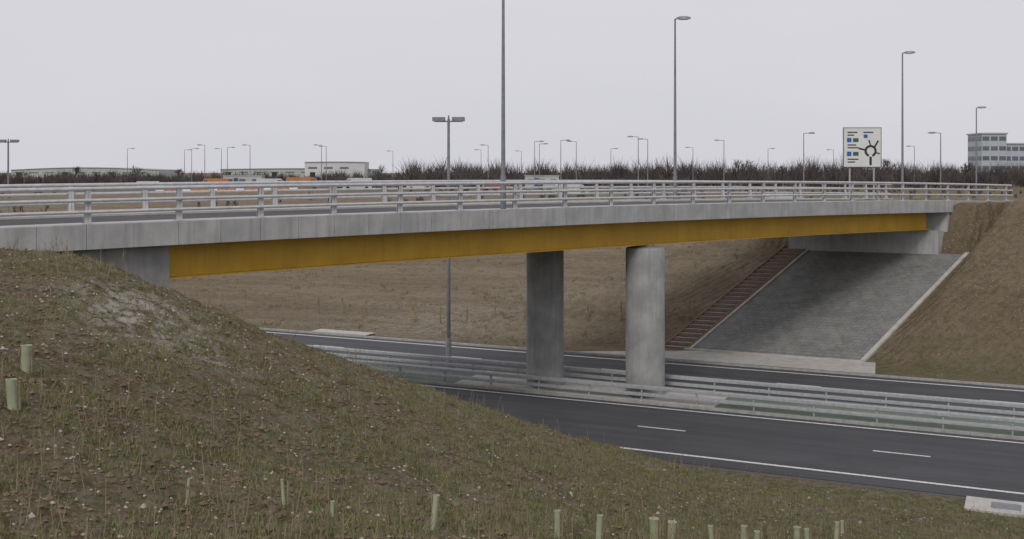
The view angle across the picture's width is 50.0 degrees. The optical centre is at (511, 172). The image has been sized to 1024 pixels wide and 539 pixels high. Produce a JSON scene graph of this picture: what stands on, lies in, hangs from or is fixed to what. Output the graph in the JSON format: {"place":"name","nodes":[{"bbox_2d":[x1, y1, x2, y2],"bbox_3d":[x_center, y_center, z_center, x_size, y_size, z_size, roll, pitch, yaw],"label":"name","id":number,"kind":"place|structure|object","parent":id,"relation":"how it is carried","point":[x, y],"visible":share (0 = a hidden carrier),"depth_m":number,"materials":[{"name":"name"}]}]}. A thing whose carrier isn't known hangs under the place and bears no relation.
{"place":"outdoors","nodes":[
{"label":"outdoors","id":0,"kind":"place"},
{"bbox_2d":[0,173,1023,538],"bbox_3d":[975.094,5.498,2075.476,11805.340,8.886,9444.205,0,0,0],"label":"ground","id":1,"kind":"structure","parent":0,"point":[984,315],"depth_m":28.80,"materials":[{"name":"soil"}]},
{"bbox_2d":[0,139,18,212],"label":"twin head lamp","id":2,"kind":"object","parent":1,"relation":"on","point":[8,142],"visible":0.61,"depth_m":89.94,"materials":[{"name":"metal"}]},
{"bbox_2d":[5,378,20,409],"bbox_3d":[-7.953,3.591,17.500,0.242,0.591,0.179,0,0,0],"label":"tree shelter","id":3,"kind":"object","parent":1,"relation":"on","point":[11,393],"visible":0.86,"depth_m":17.45,"materials":[{"name":"plastic"}]},
{"bbox_2d":[20,344,32,373],"bbox_3d":[-8.581,3.348,19.400,0.190,0.591,0.190,0,0,45],"label":"tree shelter","id":4,"kind":"object","parent":1,"relation":"on","point":[27,357],"visible":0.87,"depth_m":19.34,"materials":[{"name":"plastic"}]},
{"bbox_2d":[11,167,176,176],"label":"warehouse","id":5,"kind":"structure","parent":1,"relation":"on","point":[39,171],"depth_m":640.00,"materials":[{"name":"metal"}]},
{"bbox_2d":[14,172,144,175],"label":"windows and doors","id":6,"kind":"structure","parent":5,"relation":"in","point":[14,172],"depth_m":639.95,"materials":[{"name":"grey glass"}]},
{"bbox_2d":[127,148,134,174],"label":"street lamp","id":7,"kind":"object","parent":1,"relation":"on","point":[127,159],"visible":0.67,"depth_m":230.46,"materials":[{"name":"metal"}]},
{"bbox_2d":[131,166,145,174],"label":"bare tree","id":8,"kind":"object","parent":1,"relation":"on","point":[139,170],"visible":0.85,"depth_m":300.14,"materials":[{"name":"brown plant"}]},
{"bbox_2d":[184,149,190,177],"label":"street lamp","id":9,"kind":"object","parent":1,"relation":"on","point":[184,162],"visible":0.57,"depth_m":242.57,"materials":[{"name":"metal"}]},
{"bbox_2d":[185,478,190,505],"bbox_3d":[-4.578,4.532,15.500,0.084,0.428,0.045,0,0,0],"label":"tree shelter","id":10,"kind":"object","parent":1,"relation":"on","point":[188,483],"visible":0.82,"depth_m":15.49,"materials":[{"name":"plastic"}]},
{"bbox_2d":[191,148,198,181],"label":"street lamp","id":11,"kind":"object","parent":1,"relation":"on","point":[191,162],"visible":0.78,"depth_m":230.45,"materials":[{"name":"metal"}]},
{"bbox_2d":[202,178,228,181],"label":"lorry","id":12,"kind":"object","parent":1,"relation":"on","point":[216,180],"visible":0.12,"depth_m":194.21,"materials":[{"name":"orange paint"}]},
{"bbox_2d":[215,148,221,177],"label":"street lamp","id":13,"kind":"object","parent":1,"relation":"on","point":[221,160],"visible":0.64,"depth_m":230.45,"materials":[{"name":"metal"}]},
{"bbox_2d":[156,185,297,190],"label":"plastic road barrier","id":14,"kind":"object","parent":1,"relation":"on","point":[224,189],"visible":0.25,"depth_m":184.80,"materials":[{"name":"orange paint"}]},
{"bbox_2d":[227,147,234,174],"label":"street lamp","id":15,"kind":"object","parent":1,"relation":"on","point":[227,158],"visible":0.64,"depth_m":219.48,"materials":[{"name":"metal"}]},
{"bbox_2d":[222,175,265,188],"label":"site cabin","id":16,"kind":"object","parent":1,"relation":"on","point":[242,178],"visible":0.45,"depth_m":198.70,"materials":[{"name":"metal"}]},
{"bbox_2d":[256,179,282,180],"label":"van","id":17,"kind":"object","parent":1,"relation":"on","point":[269,180],"visible":0.06,"depth_m":189.02,"materials":[{"name":"paint"}]},
{"bbox_2d":[280,479,288,505],"bbox_3d":[-3.401,4.820,16.400,0.128,0.479,0.056,0,0,0],"label":"tree shelter","id":18,"kind":"object","parent":1,"relation":"on","point":[282,489],"visible":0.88,"depth_m":16.39,"materials":[{"name":"plastic"}]},
{"bbox_2d":[220,168,379,176],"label":"warehouse","id":19,"kind":"structure","parent":1,"relation":"on","point":[289,171],"depth_m":640.00,"materials":[{"name":"metal"}]},
{"bbox_2d":[224,172,304,176],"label":"windows and doors","id":20,"kind":"structure","parent":19,"relation":"in","point":[273,173],"depth_m":639.95,"materials":[{"name":"grey glass"}]},
{"bbox_2d":[286,177,320,188],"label":"lorry","id":21,"kind":"object","parent":1,"relation":"on","point":[301,179],"visible":0.28,"depth_m":194.06,"materials":[{"name":"orange paint"}]},
{"bbox_2d":[314,144,321,188],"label":"street lamp","id":22,"kind":"object","parent":1,"relation":"on","point":[321,162],"visible":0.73,"depth_m":200.38,"materials":[{"name":"metal"}]},
{"bbox_2d":[319,146,326,187],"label":"street lamp","id":23,"kind":"object","parent":1,"relation":"on","point":[326,163],"visible":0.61,"depth_m":209.52,"materials":[{"name":"metal"}]},
{"bbox_2d":[330,501,336,517],"bbox_3d":[-2.583,4.934,15.900,0.101,0.346,0.067,0,0,0],"label":"tree shelter","id":24,"kind":"object","parent":1,"relation":"on","point":[333,508],"visible":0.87,"depth_m":15.89,"materials":[{"name":"plastic"}]},
{"bbox_2d":[305,161,368,177],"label":"warehouse","id":25,"kind":"structure","parent":1,"relation":"on","point":[312,168],"depth_m":625.00,"materials":[{"name":"metal"}]},
{"bbox_2d":[308,167,348,176],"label":"windows and doors","id":26,"kind":"structure","parent":25,"relation":"in","point":[311,173],"depth_m":624.97,"materials":[{"name":"grey glass"}]},
{"bbox_2d":[343,178,371,187],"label":"van","id":27,"kind":"object","parent":1,"relation":"on","point":[348,179],"visible":0.37,"depth_m":189.12,"materials":[{"name":"paint"}]},
{"bbox_2d":[373,165,385,176],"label":"bare tree","id":28,"kind":"object","parent":1,"relation":"on","point":[381,170],"visible":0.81,"depth_m":279.73,"materials":[{"name":"brown plant"}]},
{"bbox_2d":[406,186,430,187],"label":"car","id":29,"kind":"object","parent":1,"relation":"on","point":[415,186],"visible":0.22,"depth_m":188.96,"materials":[{"name":"paint"}]},
{"bbox_2d":[430,494,439,530],"bbox_3d":[-1.149,5.084,16.300,0.152,0.581,0.101,0,0,0],"label":"tree shelter","id":30,"kind":"object","parent":1,"relation":"on","point":[434,517],"visible":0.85,"depth_m":16.26,"materials":[{"name":"plastic"}]},
{"bbox_2d":[181,291,690,323],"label":"post and wire fence","id":31,"kind":"object","parent":1,"relation":"on","point":[414,310],"visible":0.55,"depth_m":70.08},
{"bbox_2d":[445,185,470,190],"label":"car","id":32,"kind":"object","parent":1,"relation":"on","point":[457,186],"visible":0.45,"depth_m":184.17,"materials":[{"name":"blue paint"}]},
{"bbox_2d":[481,185,507,190],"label":"car","id":33,"kind":"object","parent":1,"relation":"on","point":[491,186],"visible":0.27,"depth_m":178.98,"materials":[{"name":"red metal"}]},
{"bbox_2d":[0,180,1012,397],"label":"road bridge","id":34,"kind":"structure","parent":1,"relation":"on","point":[178,241],"depth_m":43.33,"materials":[{"name":"concrete"}]},
{"bbox_2d":[500,0,505,208],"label":"street lamp","id":35,"kind":"object","parent":34,"relation":"on","point":[502,187],"visible":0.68,"depth_m":41.64,"materials":[{"name":"metal"}]},
{"bbox_2d":[673,16,690,199],"bbox_3d":[9.308,-3.520,60.192,0.965,10.070,0.320,0,0,18],"label":"street lamp","id":36,"kind":"object","parent":34,"relation":"on","point":[675,147],"visible":0.85,"depth_m":60.25,"materials":[{"name":"metal"}]},
{"bbox_2d":[0,237,1020,538],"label":"dead weed stalks","id":37,"kind":"object","parent":1,"relation":"on","point":[262,365],"visible":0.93,"depth_m":19.31,"materials":[{"name":"brown plant"}]},
{"bbox_2d":[0,182,1022,212],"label":"field scrub","id":38,"kind":"object","parent":1,"relation":"on","point":[227,203],"visible":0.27,"depth_m":149.12,"materials":[{"name":"brown plant"}]},
{"bbox_2d":[0,247,1023,538],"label":"grass tufts","id":39,"kind":"object","parent":1,"relation":"on","point":[526,525],"visible":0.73,"depth_m":22.82,"materials":[{"name":"green plant"}]},
{"bbox_2d":[0,247,1023,538],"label":"stones and clods","id":40,"kind":"object","parent":1,"relation":"on","point":[152,465],"visible":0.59,"depth_m":21.24,"materials":[{"name":"soil"}]},
{"bbox_2d":[0,153,1023,188],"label":"scrub tree line","id":41,"kind":"object","parent":1,"relation":"on","point":[814,172],"visible":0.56,"depth_m":235.22,"materials":[{"name":"brown plant"}]},
{"bbox_2d":[534,141,543,189],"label":"street lamp","id":42,"kind":"object","parent":1,"relation":"on","point":[534,158],"visible":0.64,"depth_m":177.26,"materials":[{"name":"metal"}]},
{"bbox_2d":[524,175,559,188],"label":"site cabin","id":43,"kind":"object","parent":1,"relation":"on","point":[544,177],"visible":0.46,"depth_m":193.70,"materials":[{"name":"metal"}]},
{"bbox_2d":[539,143,547,185],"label":"street lamp","id":44,"kind":"object","parent":1,"relation":"on","point":[539,160],"visible":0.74,"depth_m":192.03,"materials":[{"name":"metal"}]},
{"bbox_2d":[554,509,562,538],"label":"tree shelter","id":45,"kind":"object","parent":1,"relation":"on","point":[558,520],"visible":1,"depth_m":17.36,"materials":[{"name":"plastic"}]},
{"bbox_2d":[560,139,569,179],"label":"street lamp","id":46,"kind":"object","parent":1,"relation":"on","point":[560,159],"visible":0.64,"depth_m":170.71,"materials":[{"name":"metal"}]},
{"bbox_2d":[555,184,585,194],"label":"car","id":47,"kind":"object","parent":1,"relation":"on","point":[571,188],"visible":0.16,"depth_m":149.11,"materials":[{"name":"paint"}]},
{"bbox_2d":[567,141,576,179],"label":"street lamp","id":48,"kind":"object","parent":1,"relation":"on","point":[576,156],"visible":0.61,"depth_m":177.26,"materials":[{"name":"metal"}]},
{"bbox_2d":[169,198,1022,382],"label":"bank weeds","id":49,"kind":"object","parent":1,"relation":"on","point":[484,296],"visible":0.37,"depth_m":74.74,"materials":[{"name":"plant"}]},
{"bbox_2d":[596,514,602,538],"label":"tree shelter","id":50,"kind":"object","parent":1,"relation":"on","point":[599,527],"visible":1,"depth_m":17.96,"materials":[{"name":"plastic"}]},
{"bbox_2d":[627,136,638,188],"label":"street lamp","id":51,"kind":"object","parent":1,"relation":"on","point":[638,157],"visible":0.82,"depth_m":153.62,"materials":[{"name":"metal"}]},
{"bbox_2d":[639,138,647,191],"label":"street lamp","id":52,"kind":"object","parent":1,"relation":"on","point":[647,158],"visible":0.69,"depth_m":164.60,"materials":[{"name":"metal"}]},
{"bbox_2d":[649,517,660,538],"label":"tree shelter","id":53,"kind":"object","parent":1,"relation":"on","point":[655,523],"visible":0.98,"depth_m":19.34,"materials":[{"name":"plastic"}]},
{"bbox_2d":[657,164,673,185],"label":"bare tree","id":54,"kind":"object","parent":1,"relation":"on","point":[669,170],"visible":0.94,"depth_m":239.28,"materials":[{"name":"brown plant"}]},
{"bbox_2d":[308,345,1023,417],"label":"safety barrier","id":55,"kind":"object","parent":1,"relation":"on","point":[847,391],"visible":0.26,"depth_m":47.88,"materials":[{"name":"metal"}]},
{"bbox_2d":[667,520,676,538],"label":"tree shelter","id":56,"kind":"object","parent":1,"relation":"on","point":[673,527],"visible":0.91,"depth_m":19.54,"materials":[{"name":"plastic"}]},
{"bbox_2d":[348,359,1023,434],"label":"safety barrier","id":57,"kind":"object","parent":1,"relation":"on","point":[876,415],"visible":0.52,"depth_m":45.35,"materials":[{"name":"metal"}]},
{"bbox_2d":[707,525,716,538],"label":"tree shelter","id":58,"kind":"object","parent":1,"relation":"on","point":[710,532],"visible":0.84,"depth_m":20.26,"materials":[{"name":"plastic"}]},
{"bbox_2d":[665,245,804,348],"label":"embankment steps","id":59,"kind":"structure","parent":1,"relation":"on","point":[715,304],"depth_m":64.09,"materials":[{"name":"concrete"}]},
{"bbox_2d":[729,159,752,173],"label":"bare tree","id":60,"kind":"object","parent":1,"relation":"on","point":[747,162],"visible":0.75,"depth_m":259.86,"materials":[{"name":"brown plant"}]},
{"bbox_2d":[741,525,747,538],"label":"tree shelter","id":61,"kind":"object","parent":1,"relation":"on","point":[744,528],"visible":0.98,"depth_m":21.36,"materials":[{"name":"plastic"}]},
{"bbox_2d":[754,530,761,538],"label":"tree shelter","id":62,"kind":"object","parent":1,"relation":"on","point":[757,534],"visible":1,"depth_m":21.46,"materials":[{"name":"plastic"}]},
{"bbox_2d":[771,163,787,186],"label":"bare tree","id":63,"kind":"object","parent":1,"relation":"on","point":[781,170],"visible":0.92,"depth_m":219.97,"materials":[{"name":"brown plant"}]},
{"bbox_2d":[765,196,803,197],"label":"car","id":64,"kind":"object","parent":1,"relation":"on","point":[782,197],"depth_m":119.00,"materials":[{"name":"paint"}]},
{"bbox_2d":[793,526,801,538],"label":"tree shelter","id":65,"kind":"object","parent":1,"relation":"on","point":[798,531],"visible":0.98,"depth_m":22.55,"materials":[{"name":"plastic"}]},
{"bbox_2d":[804,528,810,538],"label":"tree shelter","id":66,"kind":"object","parent":1,"relation":"on","point":[806,533],"visible":1,"depth_m":22.87,"materials":[{"name":"plastic"}]},
{"bbox_2d":[803,132,813,193],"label":"street lamp","id":67,"kind":"object","parent":1,"relation":"on","point":[803,157],"visible":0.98,"depth_m":139.66,"materials":[{"name":"metal"}]},
{"bbox_2d":[684,249,969,362],"bbox_3d":[18.065,7.277,62.063,15.642,5.245,8.670,0,0,-43],"label":"slope edging","id":68,"kind":"object","parent":1,"relation":"on","point":[888,334],"visible":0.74,"depth_m":59.73,"materials":[{"name":"concrete"}]},
{"bbox_2d":[694,250,962,359],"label":"slope paving","id":69,"kind":"structure","parent":1,"relation":"on","point":[842,305],"depth_m":61.77,"materials":[{"name":"grey concrete"}]},
{"bbox_2d":[824,166,840,178],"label":"bare tree","id":70,"kind":"object","parent":1,"relation":"on","point":[836,169],"visible":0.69,"depth_m":230.07,"materials":[{"name":"brown plant"}]},
{"bbox_2d":[834,521,839,538],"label":"tree shelter","id":71,"kind":"object","parent":1,"relation":"on","point":[837,531],"visible":1,"depth_m":24.36,"materials":[{"name":"plastic"}]},
{"bbox_2d":[840,520,845,533],"bbox_3d":[7.716,8.311,25.600,0.122,0.377,0.090,0,0,0],"label":"tree shelter","id":72,"kind":"object","parent":1,"relation":"on","point":[842,527],"visible":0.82,"depth_m":25.57,"materials":[{"name":"plastic"}]},
{"bbox_2d":[843,127,881,197],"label":"direction sign","id":73,"kind":"object","parent":1,"relation":"on","point":[862,147],"visible":0.88,"depth_m":99.96,"materials":[{"name":"metal"}]},
{"bbox_2d":[870,158,899,185],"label":"bare tree","id":74,"kind":"object","parent":1,"relation":"on","point":[885,162],"visible":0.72,"depth_m":240.46,"materials":[{"name":"brown plant"}]},
{"bbox_2d":[901,51,914,184],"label":"street lamp","id":75,"kind":"object","parent":1,"relation":"on","point":[902,141],"visible":0.68,"depth_m":77.55,"materials":[{"name":"metal"}]},
{"bbox_2d":[907,146,914,176],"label":"street lamp","id":76,"kind":"object","parent":1,"relation":"on","point":[914,157],"visible":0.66,"depth_m":209.49,"materials":[{"name":"metal"}]},
{"bbox_2d":[928,132,941,198],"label":"street lamp","id":77,"kind":"object","parent":1,"relation":"on","point":[940,158],"visible":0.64,"depth_m":118.16,"materials":[{"name":"metal"}]},
{"bbox_2d":[950,162,973,188],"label":"bare tree","id":78,"kind":"object","parent":1,"relation":"on","point":[965,167],"visible":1,"depth_m":200.08,"materials":[{"name":"brown plant"}]},
{"bbox_2d":[975,106,986,198],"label":"street lamp","id":79,"kind":"object","parent":1,"relation":"on","point":[976,148],"visible":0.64,"depth_m":99.94,"materials":[{"name":"metal"}]},
{"bbox_2d":[966,133,1007,171],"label":"office building","id":80,"kind":"structure","parent":1,"relation":"on","point":[992,148],"depth_m":326.00,"materials":[{"name":"concrete"}]},
{"bbox_2d":[968,136,1005,169],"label":"windows","id":81,"kind":"structure","parent":80,"relation":"in","point":[985,138],"depth_m":325.90,"materials":[{"name":"grey glass"}]},
{"bbox_2d":[964,496,1023,517],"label":"drain headwall slab","id":82,"kind":"structure","parent":1,"relation":"on","point":[1008,508],"depth_m":32.01,"materials":[{"name":"concrete"}]},
{"bbox_2d":[1007,143,1023,181],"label":"office building","id":83,"kind":"structure","parent":1,"relation":"on","point":[1015,152],"depth_m":328.00,"materials":[{"name":"concrete"}]},
{"bbox_2d":[1007,147,1023,169],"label":"windows","id":84,"kind":"structure","parent":83,"relation":"in","point":[1008,148],"depth_m":327.89,"materials":[{"name":"grey glass"}]},
{"bbox_2d":[0,0,1023,172],"label":"sky","id":85,"kind":"structure","parent":0,"point":[84,83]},
{"bbox_2d":[455,371,731,406],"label":"median paving","id":86,"kind":"structure","parent":0,"point":[609,395],"depth_m":48.52,"materials":[{"name":"concrete"}]},
{"bbox_2d":[313,329,875,373],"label":"verge paving","id":87,"kind":"structure","parent":0,"point":[843,366],"depth_m":56.54,"materials":[{"name":"concrete"}]},
{"bbox_2d":[263,330,1023,501],"bbox_3d":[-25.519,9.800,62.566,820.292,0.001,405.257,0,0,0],"label":"dual carriageway road","id":88,"kind":"structure","parent":0,"point":[985,464],"depth_m":41.86,"materials":[{"name":"grey asphalt"}]},
{"bbox_2d":[260,328,1023,439],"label":"kerbs","id":89,"kind":"structure","parent":88,"relation":"on","point":[756,412],"depth_m":49.24,"materials":[{"name":"concrete"}]},
{"bbox_2d":[269,332,1023,493],"bbox_3d":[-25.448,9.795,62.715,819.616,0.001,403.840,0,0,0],"label":"road markings","id":90,"kind":"object","parent":88,"relation":"on","point":[753,417],"visible":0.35,"depth_m":42.84,"materials":[{"name":"white paint"}]},
{"bbox_2d":[368,365,1023,436],"bbox_3d":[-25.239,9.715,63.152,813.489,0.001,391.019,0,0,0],"label":"median verge","id":91,"kind":"structure","parent":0,"point":[873,419],"depth_m":44.25,"materials":[{"name":"green plant"}]},
{"bbox_2d":[432,115,464,366],"bbox_3d":[-3.200,3.485,55.400,1.600,12.730,0.420,0,0,6],"label":"twin head lamp","id":92,"kind":"object","parent":91,"relation":"on","point":[448,121],"visible":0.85,"depth_m":55.32,"materials":[{"name":"metal"}]}
]}

